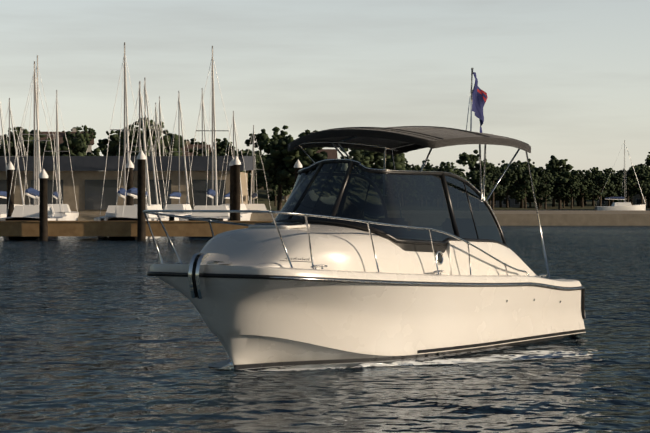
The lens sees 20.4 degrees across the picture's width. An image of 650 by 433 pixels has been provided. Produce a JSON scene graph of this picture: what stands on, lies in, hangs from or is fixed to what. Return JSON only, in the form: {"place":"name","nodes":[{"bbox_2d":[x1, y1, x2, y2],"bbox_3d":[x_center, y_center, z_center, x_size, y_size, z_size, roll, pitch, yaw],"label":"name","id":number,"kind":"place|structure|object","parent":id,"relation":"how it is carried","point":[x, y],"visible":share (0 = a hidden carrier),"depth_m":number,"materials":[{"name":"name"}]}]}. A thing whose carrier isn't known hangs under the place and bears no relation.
{"place":"outdoors","nodes":[
{"label":"outdoors","id":0,"kind":"place"},
{"bbox_2d":[0,208,649,432],"bbox_3d":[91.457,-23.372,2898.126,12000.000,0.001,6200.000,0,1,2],"label":"water","id":1,"kind":"structure","parent":0,"point":[105,334],"depth_m":20.53,"materials":[{"name":"blue liquid"}]},
{"bbox_2d":[0,102,8,176],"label":"sailboat","id":2,"kind":"object","parent":1,"relation":"on","point":[3,138],"visible":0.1,"depth_m":137.30,"materials":[{"name":"white paint"}]},
{"bbox_2d":[0,98,29,217],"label":"sailboat","id":3,"kind":"object","parent":1,"relation":"on","point":[3,210],"visible":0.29,"depth_m":127.33,"materials":[{"name":"white paint"}]},
{"bbox_2d":[17,128,26,155],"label":"sailboat","id":4,"kind":"object","parent":1,"relation":"on","point":[21,144],"visible":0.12,"depth_m":155.52,"materials":[{"name":"white paint"}]},
{"bbox_2d":[0,61,62,239],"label":"sailboat","id":5,"kind":"object","parent":1,"relation":"on","point":[23,212],"visible":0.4,"depth_m":94.24,"materials":[{"name":"white paint"}]},
{"bbox_2d":[14,55,66,220],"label":"sailboat","id":6,"kind":"object","parent":1,"relation":"on","point":[63,215],"visible":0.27,"depth_m":114.00,"materials":[{"name":"white paint"}]},
{"bbox_2d":[41,90,78,220],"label":"sailboat","id":7,"kind":"object","parent":1,"relation":"on","point":[71,215],"visible":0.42,"depth_m":137.12,"materials":[{"name":"white paint"}]},
{"bbox_2d":[94,42,147,237],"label":"sailboat","id":8,"kind":"object","parent":1,"relation":"on","point":[110,212],"visible":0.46,"depth_m":96.83,"materials":[{"name":"white paint"}]},
{"bbox_2d":[104,81,164,239],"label":"sailboat","id":9,"kind":"object","parent":1,"relation":"on","point":[126,213],"visible":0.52,"depth_m":93.51,"materials":[{"name":"white paint"}]},
{"bbox_2d":[0,221,272,236],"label":"dock","id":10,"kind":"object","parent":1,"relation":"on","point":[118,228],"visible":0.43,"depth_m":86.83,"materials":[{"name":"brown wood"}]},
{"bbox_2d":[131,78,169,220],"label":"sailboat","id":11,"kind":"object","parent":1,"relation":"on","point":[157,206],"visible":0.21,"depth_m":118.74,"materials":[{"name":"white paint"}]},
{"bbox_2d":[7,159,301,240],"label":"dock pilings","id":12,"kind":"object","parent":1,"relation":"on","point":[141,199],"visible":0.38,"depth_m":86.50,"materials":[{"name":"black wood"}]},
{"bbox_2d":[6,150,301,177],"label":"piling caps","id":13,"kind":"object","parent":12,"relation":"on","point":[141,155],"visible":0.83,"depth_m":89.38,"materials":[{"name":"white paint"}]},
{"bbox_2d":[146,103,166,155],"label":"sailboat","id":14,"kind":"object","parent":1,"relation":"on","point":[155,114],"visible":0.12,"depth_m":149.80,"materials":[{"name":"white paint"}]},
{"bbox_2d":[148,96,169,155],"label":"sailboat","id":15,"kind":"object","parent":1,"relation":"on","point":[160,111],"visible":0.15,"depth_m":158.93,"materials":[{"name":"white paint"}]},
{"bbox_2d":[163,91,193,220],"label":"sailboat","id":16,"kind":"object","parent":1,"relation":"on","point":[177,195],"visible":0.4,"depth_m":135.65,"materials":[{"name":"white paint"}]},
{"bbox_2d":[195,88,211,155],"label":"sailboat","id":17,"kind":"object","parent":1,"relation":"on","point":[203,107],"visible":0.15,"depth_m":151.46,"materials":[{"name":"white paint"}]},
{"bbox_2d":[179,46,241,220],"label":"sailboat","id":18,"kind":"object","parent":1,"relation":"on","point":[211,193],"visible":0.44,"depth_m":102.67,"materials":[{"name":"white paint"}]},
{"bbox_2d":[218,111,251,220],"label":"sailboat","id":19,"kind":"object","parent":1,"relation":"on","point":[246,216],"visible":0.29,"depth_m":140.38,"materials":[{"name":"white paint"}]},
{"bbox_2d":[245,125,270,210],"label":"sailboat","id":20,"kind":"object","parent":1,"relation":"on","point":[253,206],"visible":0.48,"depth_m":153.50,"materials":[{"name":"white paint"}]},
{"bbox_2d":[143,68,585,370],"bbox_3d":[0.737,0.085,22.988,2.584,4.108,7.725,0,1,34],"label":"boat","id":21,"kind":"object","parent":1,"relation":"on","point":[344,261],"visible":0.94,"depth_m":21.61,"materials":[{"name":"white plastic"}]},
{"bbox_2d":[213,350,629,371],"bbox_3d":[0.318,1.697,22.390,5.457,0.045,4.850,0,1,34],"label":"wake foam","id":22,"kind":"object","parent":1,"relation":"on","point":[535,354],"depth_m":21.58,"materials":[{"name":"white liquid"}]},
{"bbox_2d":[595,140,645,209],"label":"sailboat","id":23,"kind":"object","parent":1,"relation":"on","point":[621,205],"visible":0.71,"depth_m":297.81,"materials":[{"name":"white paint"}]},
{"bbox_2d":[0,0,649,175],"label":"sky","id":24,"kind":"structure","parent":0,"point":[564,79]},
{"bbox_2d":[78,210,649,225],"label":"shore","id":25,"kind":"structure","parent":0,"point":[577,217],"depth_m":139.23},
{"bbox_2d":[0,130,52,155],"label":"tree","id":26,"kind":"object","parent":25,"relation":"on","point":[29,147],"visible":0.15,"depth_m":182.44,"materials":[{"name":"green plant"}]},
{"bbox_2d":[33,131,88,155],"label":"tree","id":27,"kind":"object","parent":25,"relation":"on","point":[76,144],"visible":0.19,"depth_m":180.35,"materials":[{"name":"green plant"}]},
{"bbox_2d":[85,148,103,155],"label":"tree","id":28,"kind":"object","parent":25,"relation":"on","point":[96,151],"visible":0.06,"depth_m":189.96,"materials":[{"name":"green plant"}]},
{"bbox_2d":[103,144,117,155],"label":"tree","id":29,"kind":"object","parent":25,"relation":"on","point":[110,147],"depth_m":182.03,"materials":[{"name":"green plant"}]},
{"bbox_2d":[0,156,254,212],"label":"building","id":30,"kind":"structure","parent":25,"relation":"on","point":[89,173],"depth_m":144.07,"materials":[{"name":"grey"}]},
{"bbox_2d":[102,118,185,155],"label":"tree","id":31,"kind":"object","parent":25,"relation":"on","point":[174,144],"visible":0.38,"depth_m":180.81,"materials":[{"name":"green plant"}]},
{"bbox_2d":[187,147,229,155],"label":"tree","id":32,"kind":"object","parent":25,"relation":"on","point":[198,152],"visible":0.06,"depth_m":192.20,"materials":[{"name":"green plant"}]},
{"bbox_2d":[234,150,271,195],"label":"tree","id":33,"kind":"object","parent":25,"relation":"on","point":[259,179],"visible":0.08,"depth_m":181.27,"materials":[{"name":"green plant"}]},
{"bbox_2d":[257,125,294,209],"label":"tree","id":34,"kind":"object","parent":25,"relation":"on","point":[276,136],"visible":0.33,"depth_m":191.45,"materials":[{"name":"green plant"}]},
{"bbox_2d":[259,129,327,189],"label":"tree","id":35,"kind":"object","parent":25,"relation":"on","point":[288,158],"visible":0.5,"depth_m":187.71,"materials":[{"name":"green plant"}]},
{"bbox_2d":[314,156,326,161],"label":"tree","id":36,"kind":"object","parent":25,"relation":"on","point":[322,158],"visible":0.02,"depth_m":185.94,"materials":[{"name":"green plant"}]},
{"bbox_2d":[339,148,386,168],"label":"tree","id":37,"kind":"object","parent":25,"relation":"on","point":[357,154],"visible":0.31,"depth_m":178.41,"materials":[{"name":"green plant"}]},
{"bbox_2d":[363,150,406,169],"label":"tree","id":38,"kind":"object","parent":25,"relation":"on","point":[400,160],"visible":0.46,"depth_m":185.03,"materials":[{"name":"green plant"}]},
{"bbox_2d":[248,184,648,209],"bbox_3d":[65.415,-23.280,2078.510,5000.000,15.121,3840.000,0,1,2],"label":"terrain","id":39,"kind":"structure","parent":0,"point":[262,197],"depth_m":392.96,"materials":[{"name":"green plant"}]},
{"bbox_2d":[0,140,12,155],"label":"tree","id":40,"kind":"object","parent":39,"relation":"on","point":[5,141],"visible":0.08,"depth_m":291.10,"materials":[{"name":"green plant"}]},
{"bbox_2d":[0,127,29,142],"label":"tree","id":41,"kind":"object","parent":39,"relation":"on","point":[17,129],"visible":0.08,"depth_m":331.77,"materials":[{"name":"green plant"}]},
{"bbox_2d":[13,128,30,151],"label":"tree","id":42,"kind":"object","parent":39,"relation":"on","point":[23,129],"depth_m":315.65,"materials":[{"name":"green plant"}]},
{"bbox_2d":[31,128,93,153],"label":"house","id":43,"kind":"structure","parent":39,"relation":"on","point":[61,135],"depth_m":335.62,"materials":[{"name":"tile"}]},
{"bbox_2d":[62,126,92,131],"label":"tree","id":44,"kind":"object","parent":39,"relation":"on","point":[79,128],"visible":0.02,"depth_m":384.90,"materials":[{"name":"green plant"}]},
{"bbox_2d":[71,137,90,155],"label":"tree","id":45,"kind":"object","parent":39,"relation":"on","point":[84,140],"visible":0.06,"depth_m":301.68,"materials":[{"name":"green plant"}]},
{"bbox_2d":[82,125,95,155],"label":"tree","id":46,"kind":"object","parent":39,"relation":"on","point":[90,131],"visible":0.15,"depth_m":335.02,"materials":[{"name":"green plant"}]},
{"bbox_2d":[97,130,123,151],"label":"tree","id":47,"kind":"object","parent":39,"relation":"on","point":[103,143],"visible":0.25,"depth_m":401.57,"materials":[{"name":"green plant"}]},
{"bbox_2d":[149,141,210,155],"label":"house","id":48,"kind":"structure","parent":39,"relation":"on","point":[186,147],"depth_m":325.64,"materials":[{"name":"tile"}]},
{"bbox_2d":[184,138,206,144],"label":"tree","id":49,"kind":"object","parent":39,"relation":"on","point":[193,143],"visible":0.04,"depth_m":345.18,"materials":[{"name":"green plant"}]},
{"bbox_2d":[210,138,234,154],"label":"tree","id":50,"kind":"object","parent":39,"relation":"on","point":[222,146],"visible":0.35,"depth_m":353.78,"materials":[{"name":"green plant"}]},
{"bbox_2d":[223,149,238,155],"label":"tree","id":51,"kind":"object","parent":39,"relation":"on","point":[230,153],"visible":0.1,"depth_m":406.46,"materials":[{"name":"green plant"}]},
{"bbox_2d":[238,149,264,196],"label":"tree","id":52,"kind":"object","parent":39,"relation":"on","point":[258,158],"visible":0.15,"depth_m":340.30,"materials":[{"name":"green plant"}]},
{"bbox_2d":[239,129,270,188],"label":"tree","id":53,"kind":"object","parent":39,"relation":"on","point":[263,140],"visible":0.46,"depth_m":370.88,"materials":[{"name":"green plant"}]},
{"bbox_2d":[256,176,291,205],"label":"tree","id":54,"kind":"object","parent":39,"relation":"on","point":[274,196],"visible":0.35,"depth_m":323.62,"materials":[{"name":"green plant"}]},
{"bbox_2d":[273,170,292,201],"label":"tree","id":55,"kind":"object","parent":39,"relation":"on","point":[285,190],"visible":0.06,"depth_m":331.59,"materials":[{"name":"green plant"}]},
{"bbox_2d":[282,149,337,200],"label":"house","id":56,"kind":"structure","parent":39,"relation":"on","point":[332,154],"depth_m":342.02,"materials":[{"name":"tile"}]},
{"bbox_2d":[405,164,418,169],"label":"tree","id":57,"kind":"object","parent":39,"relation":"on","point":[408,166],"visible":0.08,"depth_m":417.08,"materials":[{"name":"green plant"}]},
{"bbox_2d":[407,166,425,170],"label":"tree","id":58,"kind":"object","parent":39,"relation":"on","point":[415,168],"visible":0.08,"depth_m":369.69,"materials":[{"name":"green plant"}]},
{"bbox_2d":[421,159,432,170],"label":"tree","id":59,"kind":"object","parent":39,"relation":"on","point":[427,165],"visible":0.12,"depth_m":382.69,"materials":[{"name":"green plant"}]},
{"bbox_2d":[423,161,453,170],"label":"tree","id":60,"kind":"object","parent":39,"relation":"on","point":[442,165],"visible":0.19,"depth_m":380.89,"materials":[{"name":"green plant"}]},
{"bbox_2d":[434,165,455,172],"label":"tree","id":61,"kind":"object","parent":39,"relation":"on","point":[447,168],"visible":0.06,"depth_m":370.58,"materials":[{"name":"green plant"}]},
{"bbox_2d":[452,168,467,180],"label":"tree","id":62,"kind":"object","parent":39,"relation":"on","point":[456,170],"visible":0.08,"depth_m":386.70,"materials":[{"name":"green plant"}]},
{"bbox_2d":[455,172,474,185],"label":"tree","id":63,"kind":"object","parent":39,"relation":"on","point":[460,173],"visible":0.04,"depth_m":374.66,"materials":[{"name":"green plant"}]},
{"bbox_2d":[456,150,500,184],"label":"tree","id":64,"kind":"object","parent":39,"relation":"on","point":[470,159],"visible":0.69,"depth_m":399.39,"materials":[{"name":"green plant"}]},
{"bbox_2d":[467,172,490,183],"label":"tree","id":65,"kind":"object","parent":39,"relation":"on","point":[473,181],"visible":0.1,"depth_m":392.37,"materials":[{"name":"green plant"}]},
{"bbox_2d":[471,171,497,198],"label":"tree","id":66,"kind":"object","parent":39,"relation":"on","point":[489,187],"visible":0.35,"depth_m":382.54,"materials":[{"name":"green plant"}]},
{"bbox_2d":[475,185,501,206],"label":"tree","id":67,"kind":"object","parent":39,"relation":"on","point":[489,201],"visible":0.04,"depth_m":392.95,"materials":[{"name":"green plant"}]},
{"bbox_2d":[476,165,506,209],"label":"tree","id":68,"kind":"object","parent":39,"relation":"on","point":[500,190],"visible":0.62,"depth_m":386.30,"materials":[{"name":"green plant"}]},
{"bbox_2d":[494,195,509,201],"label":"bush","id":69,"kind":"object","parent":39,"relation":"on","point":[500,198],"visible":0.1,"depth_m":407.58,"materials":[{"name":"green plant"}]},
{"bbox_2d":[491,195,519,206],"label":"bush","id":70,"kind":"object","parent":39,"relation":"on","point":[513,202],"depth_m":428.11,"materials":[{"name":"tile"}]},
{"bbox_2d":[496,160,515,168],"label":"tree","id":71,"kind":"object","parent":39,"relation":"on","point":[502,161],"visible":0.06,"depth_m":504.90,"materials":[{"name":"green plant"}]},
{"bbox_2d":[492,163,524,207],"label":"tree","id":72,"kind":"object","parent":39,"relation":"on","point":[509,178],"visible":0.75,"depth_m":394.15,"materials":[{"name":"green plant"}]},
{"bbox_2d":[498,163,520,206],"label":"tree","id":73,"kind":"object","parent":39,"relation":"on","point":[505,166],"depth_m":412.17,"materials":[{"name":"green plant"}]},
{"bbox_2d":[505,179,540,207],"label":"tree","id":74,"kind":"object","parent":39,"relation":"on","point":[537,184],"visible":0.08,"depth_m":403.37,"materials":[{"name":"green plant"}]},
{"bbox_2d":[509,166,538,207],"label":"tree","id":75,"kind":"object","parent":39,"relation":"on","point":[520,179],"visible":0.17,"depth_m":400.41,"materials":[{"name":"green plant"}]},
{"bbox_2d":[508,168,541,207],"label":"tree","id":76,"kind":"object","parent":39,"relation":"on","point":[525,182],"visible":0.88,"depth_m":395.01,"materials":[{"name":"green plant"}]},
{"bbox_2d":[516,158,534,168],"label":"tree","id":77,"kind":"object","parent":39,"relation":"on","point":[526,164],"visible":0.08,"depth_m":505.66,"materials":[{"name":"green plant"}]},
{"bbox_2d":[526,181,544,206],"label":"tree","id":78,"kind":"object","parent":39,"relation":"on","point":[529,200],"visible":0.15,"depth_m":417.06,"materials":[{"name":"green plant"}]},
{"bbox_2d":[528,182,552,208],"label":"tree","id":79,"kind":"object","parent":39,"relation":"on","point":[539,201],"visible":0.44,"depth_m":404.23,"materials":[{"name":"green plant"}]},
{"bbox_2d":[535,170,555,208],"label":"tree","id":80,"kind":"object","parent":39,"relation":"on","point":[544,176],"visible":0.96,"depth_m":403.96,"materials":[{"name":"green plant"}]},
{"bbox_2d":[530,155,571,206],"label":"tree","id":81,"kind":"object","parent":39,"relation":"on","point":[554,165],"visible":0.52,"depth_m":417.48,"materials":[{"name":"green plant"}]},
{"bbox_2d":[551,184,566,199],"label":"tree","id":82,"kind":"object","parent":39,"relation":"on","point":[562,196],"visible":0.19,"depth_m":410.60,"materials":[{"name":"green plant"}]},
{"bbox_2d":[550,190,570,207],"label":"tree","id":83,"kind":"object","parent":39,"relation":"on","point":[563,199],"visible":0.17,"depth_m":413.56,"materials":[{"name":"green plant"}]},
{"bbox_2d":[551,166,575,174],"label":"tree","id":84,"kind":"object","parent":39,"relation":"on","point":[566,170],"visible":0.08,"depth_m":518.82,"materials":[{"name":"green plant"}]},
{"bbox_2d":[546,168,582,208],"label":"tree","id":85,"kind":"object","parent":39,"relation":"on","point":[563,178],"visible":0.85,"depth_m":409.13,"materials":[{"name":"green plant"}]},
{"bbox_2d":[553,172,580,205],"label":"tree","id":86,"kind":"object","parent":39,"relation":"on","point":[566,201],"visible":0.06,"depth_m":426.12,"materials":[{"name":"green plant"}]},
{"bbox_2d":[556,175,586,208],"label":"tree","id":87,"kind":"object","parent":39,"relation":"on","point":[571,184],"visible":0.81,"depth_m":409.08,"materials":[{"name":"green plant"}]},
{"bbox_2d":[575,187,591,205],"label":"tree","id":88,"kind":"object","parent":39,"relation":"on","point":[584,197],"visible":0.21,"depth_m":422.93,"materials":[{"name":"green plant"}]},
{"bbox_2d":[572,174,597,206],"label":"tree","id":89,"kind":"object","parent":39,"relation":"on","point":[587,182],"visible":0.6,"depth_m":413.96,"materials":[{"name":"green plant"}]},
{"bbox_2d":[581,167,598,205],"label":"tree","id":90,"kind":"object","parent":39,"relation":"on","point":[596,168],"visible":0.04,"depth_m":428.02,"materials":[{"name":"green plant"}]},
{"bbox_2d":[587,186,606,205],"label":"tree","id":91,"kind":"object","parent":39,"relation":"on","point":[595,197],"visible":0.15,"depth_m":423.79,"materials":[{"name":"green plant"}]},
{"bbox_2d":[582,169,614,205],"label":"tree","id":92,"kind":"object","parent":39,"relation":"on","point":[602,179],"visible":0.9,"depth_m":416.10,"materials":[{"name":"green plant"}]},
{"bbox_2d":[602,184,618,205],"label":"tree","id":93,"kind":"object","parent":39,"relation":"on","point":[607,195],"visible":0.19,"depth_m":425.63,"materials":[{"name":"green plant"}]},
{"bbox_2d":[599,169,625,205],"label":"tree","id":94,"kind":"object","parent":39,"relation":"on","point":[616,179],"visible":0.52,"depth_m":423.98,"materials":[{"name":"green plant"}]},
{"bbox_2d":[605,192,625,205],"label":"bush","id":95,"kind":"object","parent":39,"relation":"on","point":[617,195],"visible":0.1,"depth_m":433.74,"materials":[{"name":"green plant"}]},
{"bbox_2d":[597,193,645,205],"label":"bush","id":96,"kind":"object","parent":39,"relation":"on","point":[636,199],"depth_m":458.63,"materials":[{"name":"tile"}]},
{"bbox_2d":[617,177,635,201],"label":"tree","id":97,"kind":"object","parent":39,"relation":"on","point":[628,194],"visible":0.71,"depth_m":426.75,"materials":[{"name":"green plant"}]},
{"bbox_2d":[613,167,647,201],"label":"tree","id":98,"kind":"object","parent":39,"relation":"on","point":[633,178],"visible":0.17,"depth_m":434.12,"materials":[{"name":"green plant"}]},
{"bbox_2d":[616,165,649,204],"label":"tree","id":99,"kind":"object","parent":39,"relation":"on","point":[635,166],"visible":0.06,"depth_m":441.55,"materials":[{"name":"green plant"}]},
{"bbox_2d":[626,165,649,203],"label":"tree","id":100,"kind":"object","parent":39,"relation":"on","point":[641,174],"visible":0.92,"depth_m":428.35,"materials":[{"name":"green plant"}]},
{"bbox_2d":[631,152,649,172],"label":"tree","id":101,"kind":"object","parent":39,"relation":"on","point":[647,162],"visible":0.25,"depth_m":551.24,"materials":[{"name":"green plant"}]},
{"bbox_2d":[640,193,649,207],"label":"tree","id":102,"kind":"object","parent":39,"relation":"on","point":[648,198],"visible":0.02,"depth_m":447.93,"materials":[{"name":"green plant"}]}
]}

